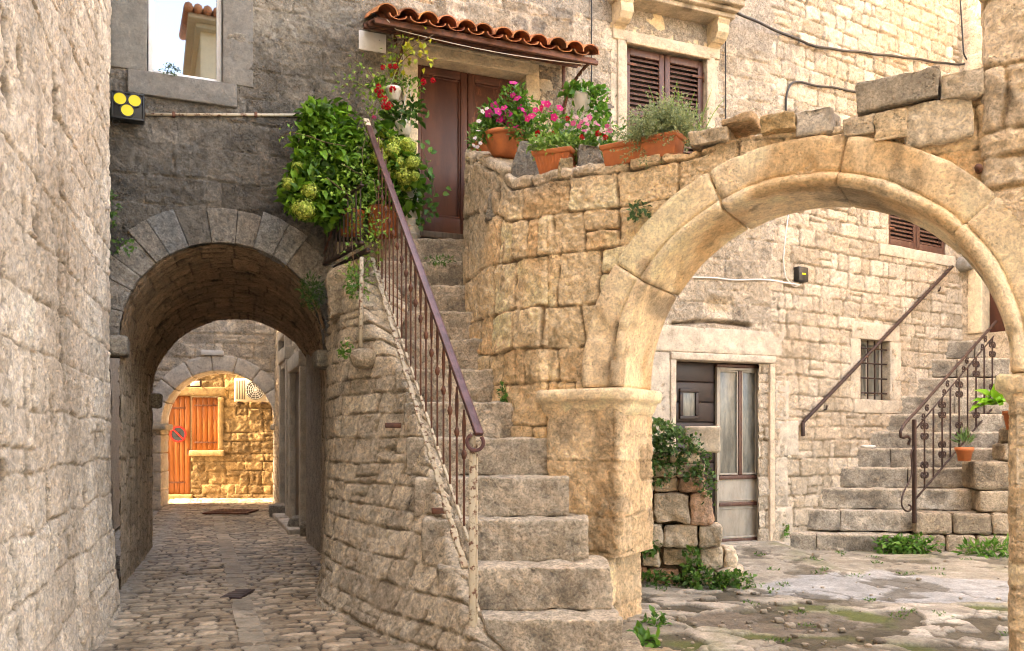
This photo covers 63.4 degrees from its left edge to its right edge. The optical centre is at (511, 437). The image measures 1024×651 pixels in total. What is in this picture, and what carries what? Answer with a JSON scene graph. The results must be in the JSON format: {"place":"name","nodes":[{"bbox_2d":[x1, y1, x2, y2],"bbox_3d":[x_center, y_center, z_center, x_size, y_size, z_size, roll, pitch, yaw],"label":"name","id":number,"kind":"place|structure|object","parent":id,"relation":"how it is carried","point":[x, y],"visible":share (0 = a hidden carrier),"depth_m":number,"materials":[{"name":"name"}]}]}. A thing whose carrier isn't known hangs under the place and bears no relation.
{"place":"outdoors","nodes":[
{"label":"outdoors","id":0,"kind":"place"},
{"bbox_2d":[114,500,168,555],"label":"ground","id":1,"kind":"structure","parent":0,"point":[117,541],"depth_m":13.27,"materials":[{"name":"stone"}]},
{"bbox_2d":[0,0,120,650],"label":"house","id":2,"kind":"structure","parent":1,"relation":"on","point":[60,464],"depth_m":5.00,"materials":[{"name":"stone"}]},
{"bbox_2d":[152,319,275,509],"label":"gate wall","id":3,"kind":"structure","parent":1,"relation":"on","point":[247,347],"depth_m":18.66,"materials":[{"name":"stone"}]},
{"bbox_2d":[201,350,223,355],"bbox_3d":[-6.715,-1.905,18.604,0.472,0.109,0.060,0,0,-12],"label":"street plate","id":4,"kind":"object","parent":3,"relation":"attached to","point":[212,352],"visible":1,"depth_m":18.57,"materials":[{"name":"white plastic"}]},
{"bbox_2d":[272,330,305,534],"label":"lane house","id":5,"kind":"structure","parent":1,"relation":"on","point":[289,455],"depth_m":14.64,"materials":[{"name":"stone"}]},
{"bbox_2d":[296,372,298,514],"bbox_3d":[-3.542,0.142,13.983,0.055,2.576,1.435,0,0,-21],"label":"door","id":6,"kind":"structure","parent":5,"relation":"in","point":[297,374],"depth_m":14.34,"materials":[{"name":"grey wood"}]},
{"bbox_2d":[287,515,298,526],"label":"boulder","id":7,"kind":"object","parent":1,"relation":"on","point":[293,521],"visible":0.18,"depth_m":13.37,"materials":[{"name":"stone"}]},
{"bbox_2d":[300,520,305,536],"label":"boulder","id":8,"kind":"object","parent":1,"relation":"on","point":[303,529],"visible":0.2,"depth_m":12.71,"materials":[{"name":"stone"}]},
{"bbox_2d":[316,238,644,650],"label":"stone staircase","id":9,"kind":"structure","parent":1,"relation":"on","point":[391,572],"depth_m":6.78,"materials":[{"name":"stone"}]},
{"bbox_2d":[337,337,353,358],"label":"wall weed","id":10,"kind":"object","parent":9,"relation":"attached to","point":[342,352],"depth_m":7.75,"materials":[{"name":"green plant"}]},
{"bbox_2d":[323,184,370,347],"bbox_3d":[-1.686,-1.633,8.407,0.175,1.578,1.450,0,0,-28],"label":"landing railing","id":11,"kind":"object","parent":9,"relation":"on","point":[348,250],"visible":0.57,"depth_m":8.15,"materials":[{"name":"brown metal"}]},
{"bbox_2d":[343,264,365,298],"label":"wall weed","id":12,"kind":"object","parent":9,"relation":"on","point":[353,285],"depth_m":7.84,"materials":[{"name":"green plant"}]},
{"bbox_2d":[278,25,436,300],"bbox_3d":[-1.530,-2.781,8.307,1.530,2.976,1.083,0,0,0],"label":"climbing rose","id":13,"kind":"object","parent":9,"relation":"on","point":[406,46],"visible":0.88,"depth_m":8.31,"materials":[{"name":"green plant"}]},
{"bbox_2d":[372,80,428,136],"bbox_3d":[-1.196,-3.476,8.769,0.635,0.630,0.386,0,0,0],"label":"hanging pot","id":14,"kind":"object","parent":13,"relation":"hanging from","point":[404,124],"visible":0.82,"depth_m":8.76,"materials":[{"name":"white plastic"}]},
{"bbox_2d":[365,52,435,110],"bbox_3d":[-1.161,-3.709,8.703,0.770,0.712,0.489,0,0,0],"label":"hanging pot","id":15,"kind":"object","parent":13,"relation":"hanging from","point":[394,90],"visible":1,"depth_m":8.69,"materials":[{"name":"white plastic"}]},
{"bbox_2d":[360,120,427,238],"bbox_3d":[-1.265,-2.731,8.736,0.770,1.202,0.639,0,0,0],"label":"hydrangea","id":16,"kind":"object","parent":9,"relation":"on","point":[402,158],"visible":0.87,"depth_m":8.60,"materials":[{"name":"plant"}]},
{"bbox_2d":[398,174,422,238],"bbox_3d":[-1.150,-2.557,9.034,0.365,0.874,0.406,0,0,35],"label":"tall pot","id":17,"kind":"object","parent":9,"relation":"on","point":[413,228],"visible":0.17,"depth_m":8.93,"materials":[{"name":"white ceramic"}]},
{"bbox_2d":[407,139,450,230],"bbox_3d":[-0.900,-2.714,8.933,0.491,1.022,0.294,0,0,0],"label":"door vine","id":18,"kind":"object","parent":17,"relation":"in","point":[429,175],"depth_m":8.90,"materials":[{"name":"green plant"}]},
{"bbox_2d":[363,118,484,626],"bbox_3d":[-0.904,-0.918,6.968,0.249,4.747,3.406,0,0,-22],"label":"stair railing","id":19,"kind":"object","parent":9,"relation":"attached to","point":[469,441],"visible":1,"depth_m":6.32,"materials":[{"name":"metal"}]},
{"bbox_2d":[424,252,455,266],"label":"step weed","id":20,"kind":"object","parent":9,"relation":"on","point":[441,262],"visible":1,"depth_m":8.44,"materials":[{"name":"green plant"}]},
{"bbox_2d":[485,192,494,221],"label":"loose stone","id":21,"kind":"object","parent":9,"relation":"on","point":[490,214],"visible":0.14,"depth_m":7.49,"materials":[{"name":"stone"}]},
{"bbox_2d":[496,381,507,401],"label":"step weed","id":22,"kind":"object","parent":9,"relation":"on","point":[505,393],"visible":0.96,"depth_m":7.14,"materials":[{"name":"green plant"}]},
{"bbox_2d":[640,451,743,584],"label":"ruined wall","id":23,"kind":"structure","parent":1,"relation":"on","point":[682,516],"depth_m":8.52,"materials":[{"name":"stone"}]},
{"bbox_2d":[651,417,717,505],"bbox_3d":[1.570,0.231,8.575,1.112,0.954,0.515,0,0,13],"label":"ivy","id":24,"kind":"object","parent":23,"relation":"on","point":[675,432],"visible":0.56,"depth_m":8.46,"materials":[{"name":"green plant"}]},
{"bbox_2d":[684,426,720,452],"bbox_3d":[1.992,0.018,8.696,0.364,0.282,0.408,0,0,12],"label":"cut stone","id":25,"kind":"object","parent":23,"relation":"on","point":[709,437],"visible":0.74,"depth_m":8.49,"materials":[{"name":"beige stone"}]},
{"bbox_2d":[462,0,1023,650],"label":"arched wall","id":26,"kind":"structure","parent":1,"relation":"on","point":[576,280],"depth_m":6.45,"materials":[{"name":"stone"}]},
{"bbox_2d":[465,120,489,151],"bbox_3d":[-0.272,-2.951,8.229,0.411,0.436,0.392,0,0,0],"label":"flower bowl","id":27,"kind":"object","parent":26,"relation":"on","point":[474,145],"visible":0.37,"depth_m":8.13,"materials":[{"name":"ceramic"}]},
{"bbox_2d":[468,81,547,159],"bbox_3d":[-0.034,-2.959,7.706,0.744,0.707,0.478,0,0,0],"label":"flower bowl","id":28,"kind":"object","parent":26,"relation":"on","point":[497,141],"visible":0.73,"depth_m":7.61,"materials":[{"name":"ceramic"}]},
{"bbox_2d":[511,141,538,177],"bbox_3d":[0.122,-2.384,7.377,0.315,0.486,0.221,0,0,0],"label":"loose stone","id":29,"kind":"object","parent":26,"relation":"on","point":[523,163],"visible":0.36,"depth_m":7.28,"materials":[{"name":"stone"}]},
{"bbox_2d":[503,95,585,147],"bbox_3d":[0.287,-2.580,7.432,0.768,0.940,0.462,0,0,0],"label":"flowering plant","id":30,"kind":"object","parent":26,"relation":"on","point":[553,118],"visible":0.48,"depth_m":7.39,"materials":[{"name":"plant"}]},
{"bbox_2d":[525,128,590,173],"bbox_3d":[0.406,-2.373,6.984,0.573,0.432,0.406,0,0,24],"label":"square planter","id":31,"kind":"object","parent":26,"relation":"on","point":[546,156],"visible":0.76,"depth_m":6.90,"materials":[{"name":"ceramic"}]},
{"bbox_2d":[557,157,573,179],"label":"loose stone","id":32,"kind":"object","parent":26,"relation":"on","point":[566,163],"visible":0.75,"depth_m":6.76,"materials":[{"name":"stone"}]},
{"bbox_2d":[544,105,632,166],"bbox_3d":[0.649,-2.448,6.993,0.773,0.676,0.458,0,0,0],"label":"flowering plant","id":33,"kind":"object","parent":26,"relation":"on","point":[592,141],"visible":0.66,"depth_m":6.93,"materials":[{"name":"plant"}]},
{"bbox_2d":[577,144,603,165],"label":"loose stone","id":34,"kind":"object","parent":26,"relation":"on","point":[586,154],"visible":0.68,"depth_m":6.75,"materials":[{"name":"stone"}]},
{"bbox_2d":[626,199,651,222],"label":"ivy sprig","id":35,"kind":"object","parent":26,"relation":"attached to","point":[640,211],"visible":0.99,"depth_m":6.34,"materials":[{"name":"green plant"}]},
{"bbox_2d":[599,82,723,168],"bbox_3d":[1.150,-2.365,6.386,0.962,0.695,0.606,0,0,8],"label":"long planter","id":36,"kind":"object","parent":26,"relation":"on","point":[667,126],"visible":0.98,"depth_m":6.33,"materials":[{"name":"ceramic"}]},
{"bbox_2d":[688,126,736,152],"bbox_3d":[1.522,-2.215,6.229,0.318,0.131,0.366,0,0,32],"label":"rubble stone","id":37,"kind":"object","parent":26,"relation":"on","point":[705,138],"visible":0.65,"depth_m":6.10,"materials":[{"name":"stone"}]},
{"bbox_2d":[721,111,760,138],"bbox_3d":[1.699,-2.288,6.086,0.253,0.087,0.356,0,0,32],"label":"rubble stone","id":38,"kind":"object","parent":37,"relation":"on","point":[744,124],"visible":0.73,"depth_m":6.00,"materials":[{"name":"stone"}]},
{"bbox_2d":[760,111,796,135],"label":"rubble stone","id":39,"kind":"object","parent":26,"relation":"on","point":[780,122],"visible":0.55,"depth_m":5.78,"materials":[{"name":"stone"}]},
{"bbox_2d":[796,107,840,136],"bbox_3d":[2.151,-2.175,5.837,0.283,0.220,0.362,0,0,30],"label":"rubble stone","id":40,"kind":"object","parent":26,"relation":"on","point":[819,121],"visible":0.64,"depth_m":5.69,"materials":[{"name":"stone"}]},
{"bbox_2d":[843,113,874,137],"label":"rubble stone","id":41,"kind":"object","parent":26,"relation":"on","point":[859,126],"visible":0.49,"depth_m":5.52,"materials":[{"name":"stone"}]},
{"bbox_2d":[873,108,907,141],"bbox_3d":[2.575,-2.046,5.577,0.227,0.214,0.438,0,0,30],"label":"rubble stone","id":42,"kind":"object","parent":26,"relation":"on","point":[890,125],"visible":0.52,"depth_m":5.40,"materials":[{"name":"stone"}]},
{"bbox_2d":[855,64,941,116],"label":"stone slab","id":43,"kind":"structure","parent":26,"relation":"on","point":[879,95],"depth_m":5.38,"materials":[{"name":"stone"}]},
{"bbox_2d":[903,99,973,148],"bbox_3d":[2.834,-2.023,5.464,0.416,0.305,0.489,0,0,34],"label":"rubble stone","id":44,"kind":"object","parent":26,"relation":"on","point":[938,122],"visible":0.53,"depth_m":5.28,"materials":[{"name":"stone"}]},
{"bbox_2d":[940,68,984,100],"bbox_3d":[2.934,-2.221,5.377,0.279,0.212,0.478,0,0,28],"label":"rubble stone","id":45,"kind":"object","parent":44,"relation":"on","point":[965,85],"visible":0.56,"depth_m":5.19,"materials":[{"name":"stone"}]},
{"bbox_2d":[974,163,982,173],"bbox_3d":[2.914,-1.676,5.180,0.044,0.042,0.110,0,0,32],"label":"iron bolt","id":46,"kind":"object","parent":26,"relation":"attached to","point":[978,168],"visible":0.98,"depth_m":5.14,"materials":[{"name":"brown metal"}]},
{"bbox_2d":[789,340,1009,552],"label":"courtyard stairs","id":47,"kind":"structure","parent":1,"relation":"on","point":[967,498],"depth_m":11.48,"materials":[{"name":"stone"}]},
{"bbox_2d":[861,445,875,447],"bbox_3d":[5.143,0.127,11.999,0.193,0.050,0.157,0,0,0],"label":"paper scrap","id":48,"kind":"object","parent":47,"relation":"on","point":[868,446],"visible":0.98,"depth_m":11.94,"materials":[{"name":"white paper"}]},
{"bbox_2d":[899,320,996,522],"bbox_3d":[6.143,-0.308,11.600,2.653,2.889,0.044,0,0,-36],"label":"scroll railing","id":49,"kind":"object","parent":47,"relation":"on","point":[941,413],"visible":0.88,"depth_m":11.46,"materials":[{"name":"brown metal"}]},
{"bbox_2d":[950,426,976,460],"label":"potted plant","id":50,"kind":"object","parent":47,"relation":"on","point":[964,453],"visible":1,"depth_m":11.02,"materials":[{"name":"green plant"}]},
{"bbox_2d":[970,384,1008,429],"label":"potted plant","id":51,"kind":"object","parent":47,"relation":"on","point":[998,397],"visible":0.66,"depth_m":10.98,"materials":[{"name":"green plant"}]},
{"bbox_2d":[961,0,1011,460],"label":"house","id":52,"kind":"structure","parent":1,"relation":"on","point":[980,314],"depth_m":13.10,"materials":[{"name":"stone"}]},
{"bbox_2d":[959,0,966,59],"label":"cable","id":53,"kind":"object","parent":52,"relation":"attached to","point":[962,30],"visible":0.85,"depth_m":13.15,"materials":[{"name":"black plastic"}]},
{"bbox_2d":[990,293,1005,331],"bbox_3d":[7.826,-2.650,12.797,0.060,2.000,0.860,0,0,-33],"label":"door","id":54,"kind":"structure","parent":52,"relation":"in","point":[994,312],"depth_m":13.06,"materials":[{"name":"brown paint"}]},
{"bbox_2d":[92,498,693,650],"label":"street","id":55,"kind":"structure","parent":0,"point":[173,590],"depth_m":8.16,"materials":[{"name":"grey stone"}]},
{"bbox_2d":[165,374,273,499],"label":"end house","id":56,"kind":"structure","parent":55,"relation":"on","point":[224,449],"depth_m":20.87,"materials":[{"name":"stone"}]},
{"bbox_2d":[165,396,190,493],"bbox_3d":[-8.425,0.183,20.871,0.642,2.474,0.080,0,0,-4],"label":"door","id":57,"kind":"structure","parent":56,"relation":"in","point":[179,460],"depth_m":20.86,"materials":[{"name":"orange wood"}]},
{"bbox_2d":[170,426,186,441],"bbox_3d":[-8.377,-0.092,20.817,0.410,0.410,0.024,0,0,-4],"label":"no parking sign","id":58,"kind":"object","parent":56,"relation":"attached to","point":[178,433],"visible":0.93,"depth_m":20.81,"materials":[{"name":"red metal"}]},
{"bbox_2d":[190,380,201,386],"bbox_3d":[-7.823,-1.341,20.654,0.265,0.160,0.401,0,0,0],"label":"floodlight","id":59,"kind":"object","parent":56,"relation":"attached to","point":[197,383],"visible":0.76,"depth_m":20.47,"materials":[{"name":"white metal"}]},
{"bbox_2d":[234,378,268,403],"bbox_3d":[-6.485,-1.165,20.713,0.787,0.627,0.470,0,0,-4],"label":"air conditioner","id":60,"kind":"object","parent":56,"relation":"attached to","point":[246,390],"visible":0.85,"depth_m":20.50,"materials":[{"name":"beige metal"}]},
{"bbox_2d":[202,509,258,513],"bbox_3d":[-5.668,1.490,16.750,0.860,0.030,0.840,0,0,0],"label":"drain grate","id":61,"kind":"object","parent":55,"relation":"on","point":[231,511],"visible":1,"depth_m":16.68,"materials":[{"name":"metal"}]},
{"bbox_2d":[220,589,254,599],"bbox_3d":[-2.656,1.514,8.040,0.200,0.035,0.440,0,0,0],"label":"drain cover","id":62,"kind":"object","parent":55,"relation":"on","point":[238,593],"visible":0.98,"depth_m":7.98,"materials":[{"name":"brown metal"}]},
{"bbox_2d":[210,505,269,650],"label":"street gutter","id":63,"kind":"object","parent":55,"relation":"on","point":[250,623],"visible":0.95,"depth_m":7.72,"materials":[{"name":"grey stone"}]},
{"bbox_2d":[269,503,284,516],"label":"stone block","id":64,"kind":"structure","parent":55,"relation":"on","point":[277,508],"depth_m":15.74,"materials":[{"name":"grey stone"}]},
{"bbox_2d":[109,0,798,589],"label":"stone house","id":65,"kind":"structure","parent":55,"relation":"on","point":[209,226],"depth_m":9.59,"materials":[{"name":"stone"}]},
{"bbox_2d":[110,190,121,229],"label":"wall weed","id":66,"kind":"object","parent":65,"relation":"attached to","point":[112,213],"depth_m":8.00,"materials":[{"name":"green plant"}]},
{"bbox_2d":[110,236,136,257],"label":"wall weed","id":67,"kind":"object","parent":65,"relation":"attached to","point":[130,240],"depth_m":8.05,"materials":[{"name":"green plant"}]},
{"bbox_2d":[111,90,144,124],"bbox_3d":[-3.768,-3.198,8.147,0.294,0.323,0.208,0,0,-22],"label":"spotlight box","id":68,"kind":"object","parent":65,"relation":"attached to","point":[127,107],"visible":1,"depth_m":8.06,"materials":[{"name":"black plastic"}]},
{"bbox_2d":[158,62,180,75],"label":"window weed","id":69,"kind":"object","parent":65,"relation":"on","point":[173,66],"depth_m":8.29,"materials":[{"name":"green plant"}]},
{"bbox_2d":[145,111,297,117],"bbox_3d":[-2.834,-3.334,8.579,1.760,0.279,0.082,0,0,-22],"label":"conduit pipe","id":70,"kind":"object","parent":65,"relation":"attached to","point":[173,114],"visible":0.91,"depth_m":8.49,"materials":[{"name":"grey metal"}]},
{"bbox_2d":[295,271,327,312],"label":"fern tuft","id":71,"kind":"object","parent":65,"relation":"attached to","point":[311,293],"visible":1,"depth_m":8.57,"materials":[{"name":"green plant"}]},
{"bbox_2d":[273,95,372,236],"bbox_3d":[-1.909,-2.821,8.520,0.811,1.542,1.125,0,0,45],"label":"hydrangea","id":72,"kind":"object","parent":65,"relation":"attached to","point":[311,202],"visible":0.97,"depth_m":8.32,"materials":[{"name":"plant"}]},
{"bbox_2d":[359,30,385,53],"bbox_3d":[-1.538,-4.341,9.114,0.302,0.207,0.056,0,0,-22],"label":"wall plate","id":73,"kind":"object","parent":65,"relation":"attached to","point":[369,41],"depth_m":9.09,"materials":[{"name":"white plastic"}]},
{"bbox_2d":[418,65,466,233],"bbox_3d":[-0.828,-3.310,9.604,0.639,1.916,0.055,0,0,-22],"label":"door","id":74,"kind":"structure","parent":65,"relation":"in","point":[445,98],"depth_m":9.62,"materials":[{"name":"brown paint"}]},
{"bbox_2d":[363,3,599,119],"bbox_3d":[-0.319,-4.247,9.177,2.554,0.851,0.840,0,0,-22],"label":"door canopy","id":75,"kind":"object","parent":65,"relation":"attached to","point":[450,30],"visible":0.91,"depth_m":8.98,"materials":[{"name":"ceramic"}]},
{"bbox_2d":[557,55,611,129],"bbox_3d":[0.835,-3.972,9.535,0.634,0.879,0.360,0,0,0],"label":"hanging pot","id":76,"kind":"object","parent":75,"relation":"hanging from","point":[582,95],"visible":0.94,"depth_m":9.47,"materials":[{"name":"white plastic"}]},
{"bbox_2d":[467,73,517,147],"bbox_3d":[-0.215,-3.310,9.816,0.639,1.916,0.119,0,0,-22],"label":"door","id":77,"kind":"structure","parent":65,"relation":"in","point":[479,87],"depth_m":9.78,"materials":[{"name":"brown paint"}]},
{"bbox_2d":[591,0,591,81],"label":"cable","id":78,"kind":"object","parent":65,"relation":"attached to","point":[591,37],"visible":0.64,"depth_m":10.07,"materials":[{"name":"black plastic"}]},
{"bbox_2d":[676,361,713,513],"bbox_3d":[2.330,0.182,10.871,0.756,2.395,0.095,0,0,-22],"label":"door","id":79,"kind":"structure","parent":65,"relation":"in","point":[694,380],"depth_m":10.87,"materials":[{"name":"black wood"}]},
{"bbox_2d":[725,41,725,118],"bbox_3d":[2.782,-4.779,10.802,0.016,1.437,0.015,0,0,0],"label":"cable","id":80,"kind":"object","parent":65,"relation":"attached to","point":[725,79],"visible":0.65,"depth_m":10.80,"materials":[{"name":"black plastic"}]},
{"bbox_2d":[714,364,759,541],"bbox_3d":[3.037,0.197,11.120,0.731,2.365,0.080,0,0,-22],"label":"door","id":81,"kind":"structure","parent":65,"relation":"in","point":[736,385],"depth_m":11.09,"materials":[{"name":"grey paint"}]},
{"bbox_2d":[692,276,799,285],"bbox_3d":[2.853,-2.081,10.842,2.260,0.067,0.022,0,0,-22],"label":"cable","id":82,"kind":"object","parent":65,"relation":"attached to","point":[747,280],"visible":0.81,"depth_m":10.92,"materials":[{"name":"grey plastic"}]},
{"bbox_2d":[623,540,1008,650],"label":"courtyard paving","id":83,"kind":"structure","parent":0,"point":[978,587],"depth_m":7.50,"materials":[{"name":"grey stone"}]},
{"bbox_2d":[627,620,660,647],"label":"courtyard weed","id":84,"kind":"object","parent":83,"relation":"on","point":[640,631],"visible":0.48,"depth_m":6.14,"materials":[{"name":"green plant"}]},
{"bbox_2d":[640,605,671,627],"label":"courtyard weed","id":85,"kind":"object","parent":83,"relation":"on","point":[654,614],"visible":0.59,"depth_m":6.59,"materials":[{"name":"green plant"}]},
{"bbox_2d":[641,533,764,590],"bbox_3d":[1.785,1.291,8.396,1.522,0.665,0.405,0,0,9],"label":"ground creeper","id":86,"kind":"object","parent":83,"relation":"on","point":[697,575],"visible":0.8,"depth_m":8.39,"materials":[{"name":"green plant"}]},
{"bbox_2d":[780,524,789,538],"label":"courtyard weed","id":87,"kind":"object","parent":83,"relation":"on","point":[787,529],"visible":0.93,"depth_m":11.14,"materials":[{"name":"green plant"}]},
{"bbox_2d":[655,549,1007,643],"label":"grass","id":88,"kind":"structure","parent":83,"relation":"on","point":[770,591],"depth_m":8.15,"materials":[{"name":"green plant"}]},
{"bbox_2d":[757,0,962,541],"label":"courtyard house","id":89,"kind":"structure","parent":83,"relation":"on","point":[873,276],"depth_m":11.84,"materials":[{"name":"stone"}]},
{"bbox_2d":[783,215,801,286],"bbox_3d":[3.808,-2.599,11.267,0.372,1.096,0.022,0,0,-31],"label":"cable","id":90,"kind":"object","parent":89,"relation":"attached to","point":[784,251],"visible":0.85,"depth_m":11.19,"materials":[{"name":"grey plastic"}]},
{"bbox_2d":[794,266,807,282],"bbox_3d":[3.936,-2.228,11.336,0.191,0.200,0.132,0,0,-31],"label":"junction box","id":91,"kind":"object","parent":89,"relation":"attached to","point":[800,274],"visible":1,"depth_m":11.28,"materials":[{"name":"black plastic"}]},
{"bbox_2d":[785,81,855,110],"bbox_3d":[4.368,-4.558,11.575,1.597,0.879,0.030,0,0,-31],"label":"cable","id":92,"kind":"object","parent":89,"relation":"attached to","point":[820,86],"visible":0.78,"depth_m":11.42,"materials":[{"name":"black plastic"}]},
{"bbox_2d":[737,12,964,65],"bbox_3d":[5.045,-5.793,11.964,5.944,0.802,0.034,0,0,-31],"label":"cable","id":93,"kind":"object","parent":89,"relation":"attached to","point":[829,48],"visible":0.9,"depth_m":11.73,"materials":[{"name":"black plastic"}]},
{"bbox_2d":[801,265,953,435],"bbox_3d":[5.420,-1.367,12.213,3.483,2.694,0.134,0,0,-31],"label":"handrail","id":94,"kind":"object","parent":89,"relation":"attached to","point":[870,351],"depth_m":12.01,"materials":[{"name":"brown metal"}]},
{"bbox_2d":[955,257,972,271],"bbox_3d":[7.258,-2.769,13.257,0.375,0.243,0.352,0,0,-30],"label":"stone corbel","id":95,"kind":"object","parent":89,"relation":"attached to","point":[962,264],"visible":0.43,"depth_m":13.14,"materials":[{"name":"beige stone"}]},
{"bbox_2d":[871,532,944,553],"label":"courtyard weed","id":96,"kind":"object","parent":83,"relation":"on","point":[895,548],"visible":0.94,"depth_m":10.81,"materials":[{"name":"green plant"}]},
{"bbox_2d":[951,533,1008,558],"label":"courtyard weed","id":97,"kind":"object","parent":83,"relation":"on","point":[988,542],"visible":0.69,"depth_m":10.52,"materials":[{"name":"green plant"}]},
{"bbox_2d":[639,548,1007,647],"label":"gravel","id":98,"kind":"structure","parent":0,"point":[824,626],"depth_m":6.78,"materials":[{"name":"grey gravel"}]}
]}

